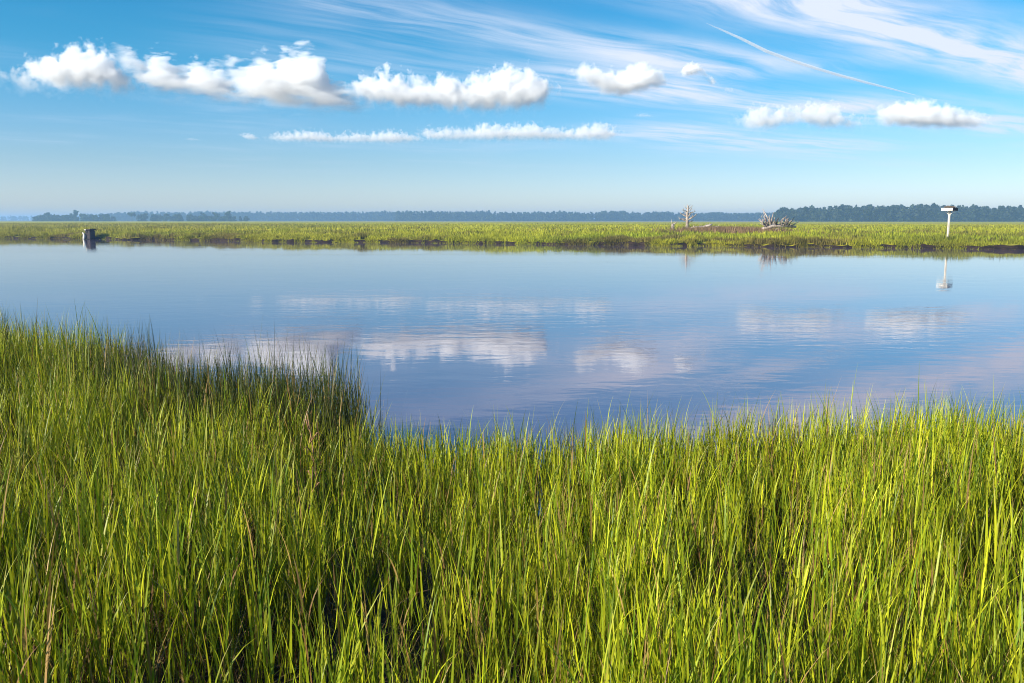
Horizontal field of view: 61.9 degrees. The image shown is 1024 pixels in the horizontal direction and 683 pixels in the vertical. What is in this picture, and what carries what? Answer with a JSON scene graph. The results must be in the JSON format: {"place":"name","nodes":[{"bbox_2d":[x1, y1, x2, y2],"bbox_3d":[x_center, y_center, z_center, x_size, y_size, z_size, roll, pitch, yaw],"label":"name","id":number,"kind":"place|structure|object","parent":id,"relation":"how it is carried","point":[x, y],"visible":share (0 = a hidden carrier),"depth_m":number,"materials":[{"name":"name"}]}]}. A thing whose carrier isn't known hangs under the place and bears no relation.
{"place":"outdoors","nodes":[
{"label":"outdoors","id":0,"kind":"place"},
{"bbox_2d":[0,238,1023,514],"bbox_3d":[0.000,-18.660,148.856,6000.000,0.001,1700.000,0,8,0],"label":"river","id":1,"kind":"structure","parent":0,"point":[456,334],"depth_m":21.45,"materials":[{"name":"blue liquid"}]},
{"bbox_2d":[84,229,95,238],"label":"waterside hide","id":2,"kind":"object","parent":1,"relation":"in","point":[89,233],"visible":0.9,"depth_m":111.20,"materials":[{"name":"grey wood"}]},
{"bbox_2d":[0,300,1023,682],"bbox_3d":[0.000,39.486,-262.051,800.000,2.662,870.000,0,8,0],"label":"river bank","id":3,"kind":"structure","parent":0,"point":[382,621],"depth_m":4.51,"materials":[{"name":"green plant"}]},
{"bbox_2d":[0,304,406,491],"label":"dark rushes","id":4,"kind":"object","parent":3,"relation":"on","point":[332,394],"visible":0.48,"depth_m":7.81,"materials":[{"name":"green plant"}]},
{"bbox_2d":[301,467,323,520],"bbox_3d":[-1.251,1.145,5.415,0.145,0.707,0.157,0,8,0],"label":"dead stalk","id":5,"kind":"object","parent":3,"relation":"on","point":[311,487],"visible":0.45,"depth_m":5.40,"materials":[{"name":"brown plant"}]},
{"bbox_2d":[304,411,324,512],"bbox_3d":[-1.401,0.958,6.096,0.180,0.930,0.157,0,8,0],"label":"dead stalk","id":6,"kind":"object","parent":3,"relation":"on","point":[308,427],"visible":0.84,"depth_m":6.08,"materials":[{"name":"brown plant"}]},
{"bbox_2d":[331,385,1023,545],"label":"shore grass","id":7,"kind":"structure","parent":3,"relation":"on","point":[472,467],"depth_m":6.39,"materials":[{"name":"green plant"}]},
{"bbox_2d":[0,220,1023,249],"bbox_3d":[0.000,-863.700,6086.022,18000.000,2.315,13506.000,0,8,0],"label":"marsh","id":8,"kind":"structure","parent":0,"point":[1004,247],"depth_m":342.19,"materials":[{"name":"green plant"}]},
{"bbox_2d":[34,215,45,220],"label":"tree","id":9,"kind":"object","parent":8,"relation":"on","point":[38,218],"visible":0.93,"depth_m":939.92,"materials":[{"name":"green plant"}]},
{"bbox_2d":[44,212,50,220],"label":"tree","id":10,"kind":"object","parent":8,"relation":"on","point":[47,214],"visible":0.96,"depth_m":929.36,"materials":[{"name":"green plant"}]},
{"bbox_2d":[0,215,98,220],"bbox_3d":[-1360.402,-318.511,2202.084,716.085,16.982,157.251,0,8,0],"label":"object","id":11,"kind":"object","parent":8,"relation":"on","point":[14,218],"visible":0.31,"depth_m":2163.97,"materials":[{"name":"green plant"}]},
{"bbox_2d":[50,215,63,220],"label":"tree","id":12,"kind":"object","parent":8,"relation":"on","point":[53,218],"visible":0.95,"depth_m":945.04,"materials":[{"name":"green plant"}]},
{"bbox_2d":[61,215,71,220],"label":"tree","id":13,"kind":"object","parent":8,"relation":"on","point":[66,218],"visible":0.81,"depth_m":947.88,"materials":[{"name":"green plant"}]},
{"bbox_2d":[32,213,116,220],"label":"hedge wood","id":14,"kind":"object","parent":8,"relation":"on","point":[100,215],"visible":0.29,"depth_m":977.05,"materials":[{"name":"green plant"}]},
{"bbox_2d":[70,210,78,220],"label":"tree","id":15,"kind":"object","parent":8,"relation":"on","point":[73,216],"visible":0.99,"depth_m":918.52,"materials":[{"name":"green plant"}]},
{"bbox_2d":[79,213,87,220],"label":"tree","id":16,"kind":"object","parent":8,"relation":"on","point":[83,217],"visible":0.9,"depth_m":938.31,"materials":[{"name":"green plant"}]},
{"bbox_2d":[88,215,100,220],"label":"tree","id":17,"kind":"object","parent":8,"relation":"on","point":[94,217],"visible":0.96,"depth_m":932.98,"materials":[{"name":"green plant"}]},
{"bbox_2d":[101,214,110,220],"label":"tree","id":18,"kind":"object","parent":8,"relation":"on","point":[105,217],"visible":0.98,"depth_m":929.19,"materials":[{"name":"green plant"}]},
{"bbox_2d":[127,212,135,217],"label":"tree","id":19,"kind":"object","parent":8,"relation":"on","point":[131,214],"visible":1,"depth_m":918.45,"materials":[{"name":"green plant"}]},
{"bbox_2d":[139,213,147,220],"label":"tree","id":20,"kind":"object","parent":8,"relation":"on","point":[144,216],"visible":0.97,"depth_m":923.96,"materials":[{"name":"green plant"}]},
{"bbox_2d":[149,214,158,220],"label":"tree","id":21,"kind":"object","parent":8,"relation":"on","point":[153,217],"visible":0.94,"depth_m":933.06,"materials":[{"name":"green plant"}]},
{"bbox_2d":[160,213,170,220],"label":"tree","id":22,"kind":"object","parent":8,"relation":"on","point":[166,217],"visible":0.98,"depth_m":928.65,"materials":[{"name":"green plant"}]},
{"bbox_2d":[172,214,182,220],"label":"tree","id":23,"kind":"object","parent":8,"relation":"on","point":[178,217],"visible":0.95,"depth_m":933.29,"materials":[{"name":"green plant"}]},
{"bbox_2d":[136,214,241,220],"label":"wood","id":24,"kind":"object","parent":8,"relation":"on","point":[233,218],"visible":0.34,"depth_m":970.20,"materials":[{"name":"green plant"}]},
{"bbox_2d":[186,214,195,220],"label":"tree","id":25,"kind":"object","parent":8,"relation":"on","point":[190,217],"visible":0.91,"depth_m":929.22,"materials":[{"name":"green plant"}]},
{"bbox_2d":[198,212,208,220],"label":"tree","id":26,"kind":"object","parent":8,"relation":"on","point":[201,218],"visible":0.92,"depth_m":938.95,"materials":[{"name":"green plant"}]},
{"bbox_2d":[210,212,219,220],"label":"tree","id":27,"kind":"object","parent":8,"relation":"on","point":[215,217],"visible":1,"depth_m":933.22,"materials":[{"name":"green plant"}]},
{"bbox_2d":[222,211,230,220],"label":"tree","id":28,"kind":"object","parent":8,"relation":"on","point":[228,215],"visible":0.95,"depth_m":928.86,"materials":[{"name":"green plant"}]},
{"bbox_2d":[79,210,478,220],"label":"distant wood","id":29,"kind":"object","parent":8,"relation":"on","point":[327,216],"visible":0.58,"depth_m":1481.30,"materials":[{"name":"green plant"}]},
{"bbox_2d":[0,230,1023,249],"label":"bank grass","id":30,"kind":"structure","parent":8,"relation":"on","point":[801,241],"depth_m":89.09,"materials":[{"name":"green plant"}]},
{"bbox_2d":[0,226,1023,242],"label":"meadow grass","id":31,"kind":"structure","parent":8,"relation":"on","point":[764,234],"depth_m":99.49,"materials":[{"name":"green plant"}]},
{"bbox_2d":[0,222,1023,234],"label":"distant meadow grass","id":32,"kind":"structure","parent":8,"relation":"on","point":[905,228],"depth_m":162.70,"materials":[{"name":"green plant"}]},
{"bbox_2d":[679,205,696,227],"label":"dead tree","id":33,"kind":"object","parent":8,"relation":"on","point":[687,218],"visible":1,"depth_m":130.50,"materials":[{"name":"white wood"}]},
{"bbox_2d":[652,225,823,233],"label":"brown reeds","id":34,"kind":"object","parent":8,"relation":"on","point":[732,229],"visible":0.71,"depth_m":105.37,"materials":[{"name":"brown plant"}]},
{"bbox_2d":[758,210,799,230],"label":"fallen tree","id":35,"kind":"object","parent":8,"relation":"on","point":[771,222],"visible":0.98,"depth_m":104.86,"materials":[{"name":"grey wood"}]},
{"bbox_2d":[772,203,1023,221],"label":"pine wood","id":36,"kind":"object","parent":8,"relation":"on","point":[933,212],"visible":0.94,"depth_m":744.63,"materials":[{"name":"green plant"}]},
{"bbox_2d":[941,208,957,235],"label":"nesting platform","id":37,"kind":"structure","parent":8,"relation":"on","point":[949,210],"depth_m":77.56,"materials":[{"name":"white paint"}]},
{"bbox_2d":[0,0,1023,219],"label":"sky","id":38,"kind":"structure","parent":0,"point":[107,106],"materials":[{"name":"blue"}]},
{"label":"ground","id":39,"kind":"structure","parent":0,"visible":0},
{"bbox_2d":[394,210,831,220],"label":"wood","id":40,"kind":"object","parent":39,"relation":"on","point":[488,215],"visible":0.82,"depth_m":1298.07,"materials":[{"name":"green plant"}]}
]}

